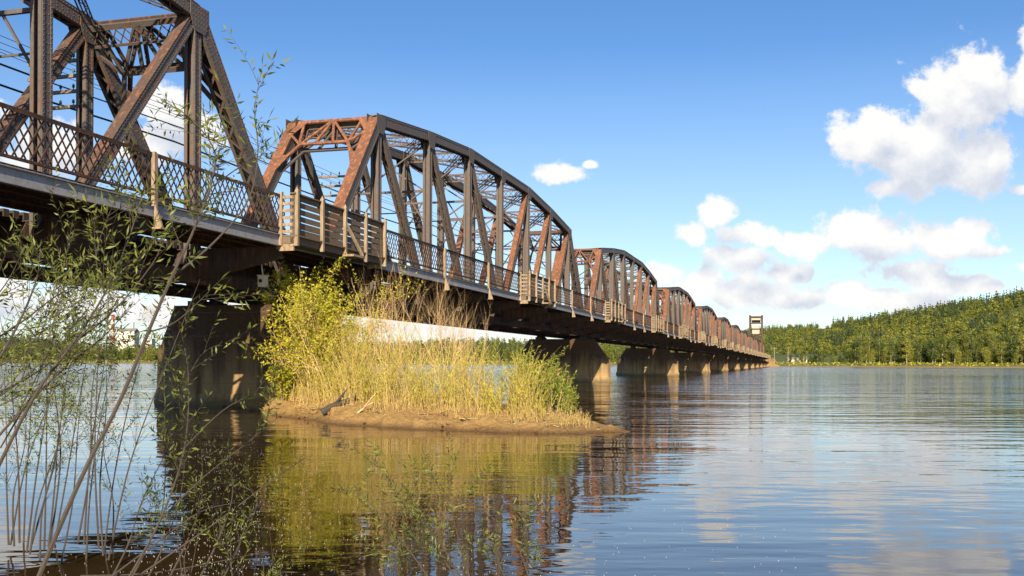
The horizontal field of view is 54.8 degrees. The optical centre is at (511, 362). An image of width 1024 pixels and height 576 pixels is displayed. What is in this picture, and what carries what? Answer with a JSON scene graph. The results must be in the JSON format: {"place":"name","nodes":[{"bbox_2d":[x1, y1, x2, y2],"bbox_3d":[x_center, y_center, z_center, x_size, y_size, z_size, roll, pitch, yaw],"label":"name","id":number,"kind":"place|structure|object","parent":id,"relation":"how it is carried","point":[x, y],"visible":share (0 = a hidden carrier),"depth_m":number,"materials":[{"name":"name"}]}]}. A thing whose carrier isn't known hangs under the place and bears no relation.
{"place":"outdoors","nodes":[
{"label":"outdoors","id":0,"kind":"place"},
{"bbox_2d":[0,363,1023,575],"bbox_3d":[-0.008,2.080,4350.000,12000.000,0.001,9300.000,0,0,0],"label":"water","id":1,"kind":"structure","parent":0,"point":[867,471],"depth_m":17.19,"materials":[{"name":"blue liquid"}]},
{"bbox_2d":[0,373,19,544],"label":"willow shoot","id":2,"kind":"object","parent":1,"relation":"on","point":[8,541],"visible":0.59,"depth_m":10.86,"materials":[{"name":"brown plant"}]},
{"bbox_2d":[0,316,23,542],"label":"willow shoot","id":3,"kind":"object","parent":1,"relation":"on","point":[19,536],"visible":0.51,"depth_m":10.14,"materials":[{"name":"brown plant"}]},
{"bbox_2d":[0,381,41,545],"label":"willow shoot","id":4,"kind":"object","parent":1,"relation":"on","point":[13,493],"visible":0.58,"depth_m":10.03,"materials":[{"name":"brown plant"}]},
{"bbox_2d":[8,341,58,542],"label":"willow shoot","id":5,"kind":"object","parent":1,"relation":"in","point":[27,454],"visible":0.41,"depth_m":11.49,"materials":[{"name":"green plant"}]},
{"bbox_2d":[18,281,76,549],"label":"willow shoot","id":6,"kind":"object","parent":1,"relation":"on","point":[44,538],"visible":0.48,"depth_m":10.36,"materials":[{"name":"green plant"}]},
{"bbox_2d":[8,297,96,544],"bbox_3d":[-5.125,0.617,11.144,0.991,2.774,0.402,0,0,-37],"label":"willow shoot","id":7,"kind":"object","parent":1,"relation":"on","point":[11,539],"visible":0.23,"depth_m":10.99,"materials":[{"name":"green plant"}]},
{"bbox_2d":[39,436,68,560],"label":"willow shoot","id":8,"kind":"object","parent":1,"relation":"in","point":[42,513],"visible":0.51,"depth_m":10.22,"materials":[{"name":"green plant"}]},
{"bbox_2d":[37,292,72,541],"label":"willow shoot","id":9,"kind":"object","parent":1,"relation":"on","point":[60,458],"visible":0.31,"depth_m":10.21,"materials":[{"name":"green plant"}]},
{"bbox_2d":[60,380,89,563],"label":"willow shoot","id":10,"kind":"object","parent":1,"relation":"in","point":[62,556],"visible":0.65,"depth_m":10.31,"materials":[{"name":"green plant"}]},
{"bbox_2d":[57,299,111,525],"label":"willow shoot","id":11,"kind":"object","parent":1,"relation":"on","point":[71,444],"visible":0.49,"depth_m":11.47,"materials":[{"name":"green plant"}]},
{"bbox_2d":[68,259,121,544],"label":"willow shoot","id":12,"kind":"object","parent":1,"relation":"on","point":[84,536],"visible":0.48,"depth_m":10.17,"materials":[{"name":"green plant"}]},
{"bbox_2d":[79,346,125,555],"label":"willow shoot","id":13,"kind":"object","parent":1,"relation":"on","point":[102,544],"visible":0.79,"depth_m":9.96,"materials":[{"name":"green plant"}]},
{"bbox_2d":[82,345,125,559],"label":"willow shoot","id":14,"kind":"object","parent":1,"relation":"in","point":[91,477],"visible":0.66,"depth_m":10.63,"materials":[{"name":"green plant"}]},
{"bbox_2d":[86,400,125,534],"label":"willow shoot","id":15,"kind":"object","parent":1,"relation":"in","point":[110,487],"visible":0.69,"depth_m":11.56,"materials":[{"name":"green plant"}]},
{"bbox_2d":[104,267,181,546],"bbox_3d":[-4.238,0.585,11.325,0.949,3.369,0.544,0,0,-33],"label":"willow shoot","id":16,"kind":"object","parent":1,"relation":"in","point":[134,381],"visible":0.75,"depth_m":11.28,"materials":[{"name":"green plant"}]},
{"bbox_2d":[107,280,204,559],"bbox_3d":[-3.591,0.551,10.087,0.947,2.842,0.567,0,0,-11],"label":"willow shoot","id":17,"kind":"object","parent":1,"relation":"on","point":[136,442],"visible":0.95,"depth_m":10.03,"materials":[{"name":"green plant"}]},
{"bbox_2d":[154,304,354,405],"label":"bridge pier","id":18,"kind":"structure","parent":1,"relation":"in","point":[228,376],"depth_m":46.48,"materials":[{"name":"concrete"}]},
{"bbox_2d":[207,113,625,338],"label":"truss span","id":19,"kind":"object","parent":18,"relation":"on","point":[528,308],"visible":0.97,"depth_m":66.40,"materials":[{"name":"metal"}]},
{"bbox_2d":[318,172,344,196],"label":"crossarm rack","id":20,"kind":"object","parent":19,"relation":"attached to","point":[330,185],"visible":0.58,"depth_m":64.59,"materials":[{"name":"brown"}]},
{"bbox_2d":[222,390,629,433],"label":"sandbar","id":21,"kind":"structure","parent":1,"relation":"in","point":[390,417],"depth_m":32.08,"materials":[{"name":"beige sand"}]},
{"bbox_2d":[264,353,303,402],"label":"leafy shrub","id":22,"kind":"object","parent":21,"relation":"on","point":[281,379],"visible":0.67,"depth_m":39.04,"materials":[{"name":"green plant"}]},
{"bbox_2d":[237,253,373,398],"bbox_3d":[-7.993,-1.394,39.402,5.594,5.905,5.539,0,0,0],"label":"leafy shrub","id":23,"kind":"object","parent":21,"relation":"on","point":[329,306],"visible":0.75,"depth_m":38.30,"materials":[{"name":"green plant"}]},
{"bbox_2d":[320,388,357,414],"bbox_3d":[-6.114,1.380,34.928,1.358,0.977,0.346,0,0,3],"label":"driftwood log","id":24,"kind":"object","parent":21,"relation":"on","point":[325,410],"visible":0.89,"depth_m":34.91,"materials":[{"name":"grey wood"}]},
{"bbox_2d":[275,264,426,396],"bbox_3d":[-5.942,-1.186,38.121,5.838,5.409,6.002,0,0,0],"label":"leafy shrub","id":25,"kind":"object","parent":21,"relation":"on","point":[353,319],"visible":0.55,"depth_m":37.21,"materials":[{"name":"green plant"}]},
{"bbox_2d":[335,241,424,390],"bbox_3d":[-4.969,-1.734,37.042,3.715,6.595,3.645,0,0,0],"label":"bare brush","id":26,"kind":"object","parent":21,"relation":"on","point":[367,322],"visible":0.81,"depth_m":36.51,"materials":[{"name":"beige plant"}]},
{"bbox_2d":[372,243,452,394],"bbox_3d":[-4.074,-1.652,36.738,2.719,6.442,3.911,0,0,36],"label":"bare brush","id":27,"kind":"object","parent":21,"relation":"on","point":[406,332],"visible":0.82,"depth_m":36.49,"materials":[{"name":"beige plant"}]},
{"bbox_2d":[264,307,565,420],"bbox_3d":[-4.973,-0.216,35.970,16.400,4.094,5.664,0,0,39],"label":"reed thicket","id":28,"kind":"object","parent":21,"relation":"on","point":[388,381],"visible":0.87,"depth_m":34.22,"materials":[{"name":"yellow plant"}]},
{"bbox_2d":[252,380,592,427],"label":"dry grass","id":29,"kind":"structure","parent":21,"relation":"on","point":[585,421],"depth_m":32.52,"materials":[{"name":"beige plant"}]},
{"bbox_2d":[386,253,473,397],"bbox_3d":[-2.771,-1.294,37.112,3.614,5.737,3.505,0,0,43],"label":"bare brush","id":30,"kind":"object","parent":21,"relation":"on","point":[444,332],"visible":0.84,"depth_m":36.44,"materials":[{"name":"beige plant"}]},
{"bbox_2d":[254,393,615,432],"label":"shore litter","id":31,"kind":"object","parent":21,"relation":"on","point":[447,422],"visible":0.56,"depth_m":32.16,"materials":[{"name":"brown plant"}]},
{"bbox_2d":[419,274,495,400],"bbox_3d":[-2.036,-1.140,36.568,3.288,5.434,2.432,0,0,0],"label":"bare brush","id":32,"kind":"object","parent":21,"relation":"on","point":[461,338],"visible":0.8,"depth_m":36.42,"materials":[{"name":"beige plant"}]},
{"bbox_2d":[497,348,521,408],"bbox_3d":[0.075,0.629,32.866,1.110,2.410,0.903,0,0,-37],"label":"willow sprout","id":33,"kind":"object","parent":21,"relation":"on","point":[511,379],"visible":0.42,"depth_m":32.75,"materials":[{"name":"green plant"}]},
{"bbox_2d":[524,353,559,408],"bbox_3d":[0.967,0.747,32.759,1.487,2.183,0.959,0,0,15],"label":"willow sprout","id":34,"kind":"object","parent":21,"relation":"on","point":[553,372],"visible":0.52,"depth_m":32.66,"materials":[{"name":"green plant"}]},
{"bbox_2d":[520,345,567,401],"bbox_3d":[1.020,0.562,32.797,1.970,2.555,0.799,0,0,-24],"label":"willow sprout","id":35,"kind":"object","parent":21,"relation":"on","point":[539,369],"visible":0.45,"depth_m":32.84,"materials":[{"name":"green plant"}]},
{"bbox_2d":[538,364,568,412],"bbox_3d":[1.357,0.903,32.499,1.100,1.870,0.824,0,0,-41],"label":"willow sprout","id":36,"kind":"object","parent":21,"relation":"on","point":[553,385],"visible":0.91,"depth_m":32.52,"materials":[{"name":"green plant"}]},
{"bbox_2d":[538,371,568,411],"bbox_3d":[1.322,1.023,33.187,0.994,1.634,0.806,0,0,-28],"label":"willow sprout","id":37,"kind":"object","parent":21,"relation":"on","point":[549,403],"visible":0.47,"depth_m":33.07,"materials":[{"name":"green plant"}]},
{"bbox_2d":[559,370,573,414],"bbox_3d":[1.811,1.026,32.712,0.502,1.626,0.412,0,0,-39],"label":"willow sprout","id":38,"kind":"object","parent":21,"relation":"on","point":[567,401],"visible":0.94,"depth_m":32.69,"materials":[{"name":"green plant"}]},
{"bbox_2d":[57,436,795,575],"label":"floating fluff","id":39,"kind":"object","parent":1,"relation":"on","point":[288,538],"visible":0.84,"depth_m":11.35,"materials":[{"name":"white"}]},
{"bbox_2d":[515,339,611,381],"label":"bridge pier","id":40,"kind":"structure","parent":1,"relation":"in","point":[588,360],"depth_m":108.74,"materials":[{"name":"concrete"}]},
{"bbox_2d":[542,247,688,347],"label":"truss span","id":41,"kind":"object","parent":40,"relation":"on","point":[631,333],"visible":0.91,"depth_m":133.52,"materials":[{"name":"metal"}]},
{"bbox_2d":[616,348,678,375],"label":"bridge pier","id":42,"kind":"structure","parent":1,"relation":"in","point":[650,361],"depth_m":171.92,"materials":[{"name":"concrete"}]},
{"bbox_2d":[634,287,717,351],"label":"truss span","id":43,"kind":"object","parent":42,"relation":"on","point":[680,314],"visible":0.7,"depth_m":197.92,"materials":[{"name":"metal"}]},
{"bbox_2d":[671,352,709,372],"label":"bridge pier","id":44,"kind":"structure","parent":1,"relation":"in","point":[699,362],"depth_m":234.57,"materials":[{"name":"concrete"}]},
{"bbox_2d":[677,306,733,354],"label":"truss span","id":45,"kind":"object","parent":44,"relation":"on","point":[707,323],"visible":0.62,"depth_m":262.69,"materials":[{"name":"metal"}]},
{"bbox_2d":[704,355,727,370],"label":"bridge pier","id":46,"kind":"structure","parent":1,"relation":"in","point":[718,362],"depth_m":297.27,"materials":[{"name":"concrete"}]},
{"bbox_2d":[723,356,739,369],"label":"bridge pier","id":47,"kind":"structure","parent":1,"relation":"in","point":[733,363],"depth_m":360.08,"materials":[{"name":"concrete"}]},
{"bbox_2d":[707,317,744,356],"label":"truss span","id":48,"kind":"object","parent":47,"relation":"on","point":[724,328],"visible":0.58,"depth_m":321.85,"materials":[{"name":"metal"}]},
{"bbox_2d":[736,358,747,368],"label":"bridge pier","id":49,"kind":"structure","parent":1,"relation":"in","point":[743,363],"depth_m":422.92,"materials":[{"name":"concrete"}]},
{"bbox_2d":[722,325,752,357],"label":"truss span","id":50,"kind":"object","parent":49,"relation":"on","point":[736,333],"visible":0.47,"depth_m":387.83,"materials":[{"name":"metal"}]},
{"bbox_2d":[735,330,757,357],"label":"truss span","id":51,"kind":"object","parent":49,"relation":"on","point":[744,338],"visible":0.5,"depth_m":447.57,"materials":[{"name":"metal"}]},
{"bbox_2d":[744,358,753,367],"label":"bridge pier","id":52,"kind":"structure","parent":1,"relation":"in","point":[750,362],"depth_m":485.77,"materials":[{"name":"concrete"}]},
{"bbox_2d":[748,334,762,358],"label":"truss span","id":53,"kind":"object","parent":52,"relation":"on","point":[750,342],"visible":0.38,"depth_m":510.70,"materials":[{"name":"metal"}]},
{"bbox_2d":[0,304,1023,367],"bbox_3d":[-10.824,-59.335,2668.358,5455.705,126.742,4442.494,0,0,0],"label":"land","id":54,"kind":"structure","parent":0,"point":[781,357],"depth_m":905.50,"materials":[{"name":"green plant"}]},
{"bbox_2d":[117,328,138,349],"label":"mill building","id":55,"kind":"structure","parent":54,"relation":"on","point":[132,333],"depth_m":1470.00,"materials":[{"name":"grey"}]},
{"bbox_2d":[0,330,758,362],"bbox_3d":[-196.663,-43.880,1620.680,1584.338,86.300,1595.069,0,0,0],"label":"bank forest","id":56,"kind":"object","parent":54,"relation":"on","point":[513,342],"visible":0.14,"depth_m":1373.19,"materials":[{"name":"green plant"}]},
{"bbox_2d":[0,359,1023,366],"bbox_3d":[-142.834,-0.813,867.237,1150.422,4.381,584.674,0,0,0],"label":"shore scrub","id":57,"kind":"object","parent":54,"relation":"on","point":[912,363],"visible":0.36,"depth_m":710.10,"materials":[{"name":"green plant"}]},
{"bbox_2d":[850,337,861,363],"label":"broadleaf tree","id":58,"kind":"object","parent":54,"relation":"on","point":[854,347],"visible":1,"depth_m":722.75,"materials":[{"name":"green plant"}]},
{"bbox_2d":[746,285,1023,362],"bbox_3d":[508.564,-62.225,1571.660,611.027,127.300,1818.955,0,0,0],"label":"hill forest","id":59,"kind":"object","parent":54,"relation":"on","point":[974,317],"visible":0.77,"depth_m":1139.58,"materials":[{"name":"green plant"}]},
{"bbox_2d":[902,338,911,361],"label":"broadleaf tree","id":60,"kind":"object","parent":54,"relation":"on","point":[906,343],"visible":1,"depth_m":705.53,"materials":[{"name":"green plant"}]},
{"bbox_2d":[926,338,937,363],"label":"broadleaf tree","id":61,"kind":"object","parent":54,"relation":"on","point":[931,354],"visible":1,"depth_m":697.25,"materials":[{"name":"green plant"}]},
{"bbox_2d":[936,336,947,363],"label":"broadleaf tree","id":62,"kind":"object","parent":54,"relation":"on","point":[942,341],"visible":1,"depth_m":699.44,"materials":[{"name":"green plant"}]},
{"bbox_2d":[961,333,970,360],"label":"broadleaf tree","id":63,"kind":"object","parent":54,"relation":"on","point":[964,346],"visible":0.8,"depth_m":701.26,"materials":[{"name":"green plant"}]},
{"bbox_2d":[1005,337,1017,363],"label":"broadleaf tree","id":64,"kind":"object","parent":54,"relation":"on","point":[1012,343],"visible":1,"depth_m":670.01,"materials":[{"name":"green plant"}]},
{"bbox_2d":[0,0,1023,349],"label":"sky","id":65,"kind":"structure","parent":0,"point":[785,162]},
{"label":"river bank","id":66,"kind":"structure","parent":0,"visible":0},
{"bbox_2d":[12,318,91,552],"bbox_3d":[-4.642,0.631,10.016,0.774,2.474,0.494,0,0,-26],"label":"willow shoot","id":67,"kind":"object","parent":66,"relation":"on","point":[36,470],"visible":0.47,"depth_m":9.84,"materials":[{"name":"green plant"}]},
{"bbox_2d":[29,385,83,554],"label":"willow shoot","id":68,"kind":"object","parent":66,"relation":"on","point":[45,478],"visible":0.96,"depth_m":9.74,"materials":[{"name":"green plant"}]},
{"bbox_2d":[0,242,130,435],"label":"willow branch","id":69,"kind":"object","parent":66,"relation":"on","point":[11,417],"visible":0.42,"depth_m":6.36,"materials":[{"name":"green plant"}]},
{"bbox_2d":[47,367,91,547],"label":"willow shoot","id":70,"kind":"object","parent":66,"relation":"on","point":[55,486],"visible":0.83,"depth_m":9.91,"materials":[{"name":"green plant"}]},
{"bbox_2d":[0,213,139,365],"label":"willow sapling","id":71,"kind":"object","parent":66,"relation":"on","point":[27,256],"visible":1,"depth_m":4.32,"materials":[{"name":"green plant"}]},
{"bbox_2d":[32,278,116,544],"bbox_3d":[-4.507,0.440,10.151,0.825,2.749,0.487,0,0,-42],"label":"willow shoot","id":72,"kind":"object","parent":66,"relation":"on","point":[64,391],"visible":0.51,"depth_m":10.04,"materials":[{"name":"green plant"}]},
{"bbox_2d":[0,244,167,447],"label":"willow sapling","id":73,"kind":"object","parent":66,"relation":"on","point":[20,410],"visible":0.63,"depth_m":5.44,"materials":[{"name":"green plant"}]},
{"bbox_2d":[0,235,122,399],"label":"willow branch","id":74,"kind":"object","parent":73,"relation":"attached to","point":[35,351],"visible":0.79,"depth_m":5.11,"materials":[{"name":"green plant"}]},
{"bbox_2d":[0,166,125,374],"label":"willow branch","id":75,"kind":"object","parent":73,"relation":"attached to","point":[50,279],"visible":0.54,"depth_m":5.63,"materials":[{"name":"green plant"}]},
{"bbox_2d":[0,238,146,409],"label":"willow branch","id":76,"kind":"object","parent":73,"relation":"attached to","point":[25,357],"visible":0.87,"depth_m":5.05,"materials":[{"name":"green plant"}]},
{"bbox_2d":[56,309,127,542],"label":"willow shoot","id":77,"kind":"object","parent":66,"relation":"on","point":[90,446],"visible":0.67,"depth_m":9.85,"materials":[{"name":"green plant"}]},
{"bbox_2d":[82,287,111,548],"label":"willow shoot","id":78,"kind":"object","parent":66,"relation":"on","point":[97,522],"visible":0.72,"depth_m":9.72,"materials":[{"name":"green plant"}]},
{"bbox_2d":[0,139,251,466],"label":"willow sapling","id":79,"kind":"object","parent":66,"relation":"on","point":[96,215],"visible":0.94,"depth_m":4.88,"materials":[{"name":"green plant"}]},
{"bbox_2d":[112,371,189,574],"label":"willow shoot","id":80,"kind":"object","parent":66,"relation":"on","point":[142,501],"visible":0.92,"depth_m":6.69,"materials":[{"name":"green plant"}]},
{"bbox_2d":[132,353,196,575],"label":"willow shoot","id":81,"kind":"object","parent":66,"relation":"on","point":[153,517],"visible":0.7,"depth_m":6.74,"materials":[{"name":"green plant"}]},
{"bbox_2d":[37,24,298,575],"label":"willow sapling","id":82,"kind":"object","parent":66,"relation":"on","point":[84,471],"visible":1,"depth_m":4.58,"materials":[{"name":"green plant"}]},
{"bbox_2d":[148,415,226,575],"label":"willow shoot","id":83,"kind":"object","parent":66,"relation":"on","point":[181,500],"visible":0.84,"depth_m":6.65,"materials":[{"name":"green plant"}]},
{"bbox_2d":[169,410,229,575],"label":"willow shoot","id":84,"kind":"object","parent":66,"relation":"on","point":[194,524],"visible":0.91,"depth_m":6.66,"materials":[{"name":"green plant"}]},
{"bbox_2d":[128,292,292,575],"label":"willow sapling","id":85,"kind":"object","parent":66,"relation":"on","point":[192,318],"visible":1,"depth_m":5.54,"materials":[{"name":"green plant"}]},
{"bbox_2d":[191,492,260,575],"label":"willow shoot","id":86,"kind":"object","parent":66,"relation":"on","point":[230,540],"visible":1,"depth_m":5.78,"materials":[{"name":"green plant"}]},
{"bbox_2d":[200,431,260,575],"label":"willow shoot","id":87,"kind":"object","parent":66,"relation":"on","point":[222,528],"visible":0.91,"depth_m":6.72,"materials":[{"name":"green plant"}]},
{"bbox_2d":[180,468,285,575],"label":"willow shoot","id":88,"kind":"object","parent":66,"relation":"on","point":[227,570],"visible":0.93,"depth_m":6.65,"materials":[{"name":"green plant"}]},
{"bbox_2d":[80,552,262,575],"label":"bare twig","id":89,"kind":"object","parent":88,"relation":"attached to","point":[159,571],"visible":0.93,"depth_m":6.39,"materials":[{"name":"brown plant"}]},
{"bbox_2d":[111,502,239,575],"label":"bare twig","id":90,"kind":"object","parent":88,"relation":"attached to","point":[127,564],"visible":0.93,"depth_m":6.37,"materials":[{"name":"brown wood"}]},
{"bbox_2d":[137,456,307,575],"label":"bare twig","id":91,"kind":"object","parent":88,"relation":"attached to","point":[156,563],"visible":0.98,"depth_m":6.31,"materials":[{"name":"brown plant"}]},
{"bbox_2d":[261,543,302,575],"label":"willow shoot","id":92,"kind":"object","parent":66,"relation":"on","point":[277,567],"visible":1,"depth_m":5.83,"materials":[{"name":"green plant"}]},
{"bbox_2d":[331,444,427,575],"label":"willow shoot","id":93,"kind":"object","parent":66,"relation":"on","point":[383,518],"visible":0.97,"depth_m":5.79,"materials":[{"name":"green plant"}]},
{"bbox_2d":[351,529,418,575],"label":"willow shoot","id":94,"kind":"object","parent":66,"relation":"on","point":[389,560],"visible":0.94,"depth_m":5.84,"materials":[{"name":"green plant"}]},
{"bbox_2d":[349,439,459,575],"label":"willow shoot","id":95,"kind":"object","parent":66,"relation":"on","point":[408,507],"visible":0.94,"depth_m":5.72,"materials":[{"name":"green plant"}]},
{"bbox_2d":[396,455,463,575],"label":"willow shoot","id":96,"kind":"object","parent":66,"relation":"on","point":[428,534],"visible":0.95,"depth_m":5.72,"materials":[{"name":"green plant"}]},
{"bbox_2d":[408,435,492,575],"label":"willow shoot","id":97,"kind":"object","parent":66,"relation":"on","point":[448,503],"visible":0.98,"depth_m":5.79,"materials":[{"name":"green plant"}]},
{"bbox_2d":[459,506,504,575],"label":"willow shoot","id":98,"kind":"object","parent":66,"relation":"on","point":[484,547],"visible":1,"depth_m":5.81,"materials":[{"name":"green plant"}]},
{"bbox_2d":[508,493,545,575],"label":"willow shoot","id":99,"kind":"object","parent":66,"relation":"on","point":[526,539],"visible":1,"depth_m":5.76,"materials":[{"name":"green plant"}]},
{"bbox_3d":[-20.752,-11.391,32.421,2.600,2.225,0.114,0,0,16],"label":"crossarm rack","id":100,"kind":"object","parent":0,"visible":0},
{"bbox_2d":[0,84,645,310],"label":"overhead wire","id":101,"kind":"object","parent":100,"relation":"attached to","point":[19,91],"visible":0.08,"depth_m":48.46,"materials":[{"name":"black metal"}]},
{"bbox_3d":[-30.419,1.583,-15.500,11.140,8.750,2.740,0,0,16],"label":"bridge pier","id":102,"kind":"object","parent":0,"visible":0},
{"bbox_2d":[0,0,386,305],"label":"truss span","id":103,"kind":"object","parent":102,"relation":"on","point":[241,252],"visible":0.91,"depth_m":37.21,"materials":[{"name":"metal"}]},
{"bbox_2d":[27,54,81,109],"bbox_3d":[-18.546,-11.382,40.111,2.600,2.225,0.114,0,0,16],"label":"crossarm rack","id":104,"kind":"object","parent":103,"relation":"attached to","point":[71,91],"visible":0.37,"depth_m":39.90,"materials":[{"name":"brown"}]},
{"bbox_2d":[0,63,581,282],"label":"overhead wire","id":105,"kind":"object","parent":104,"relation":"attached to","point":[202,136],"visible":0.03,"depth_m":46.69,"materials":[{"name":"black metal"}]},
{"bbox_2d":[257,264,268,286],"bbox_3d":[-9.680,-3.506,38.417,0.300,1.114,0.410,0,0,16],"label":"floodlight box","id":106,"kind":"object","parent":103,"relation":"hanging from","point":[262,280],"visible":0.91,"depth_m":38.28,"materials":[{"name":"beige metal"}]},
{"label":"bridge pier","id":107,"kind":"object","parent":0,"visible":0},
{"bbox_2d":[758,341,768,359],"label":"truss span","id":108,"kind":"object","parent":107,"relation":"on","point":[759,348],"visible":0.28,"depth_m":636.26,"materials":[{"name":"metal"}]},
{"bbox_2d":[749,315,762,360],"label":"lift tower","id":109,"kind":"structure","parent":108,"relation":"on","point":[755,329],"depth_m":616.06,"materials":[{"name":"metal"}]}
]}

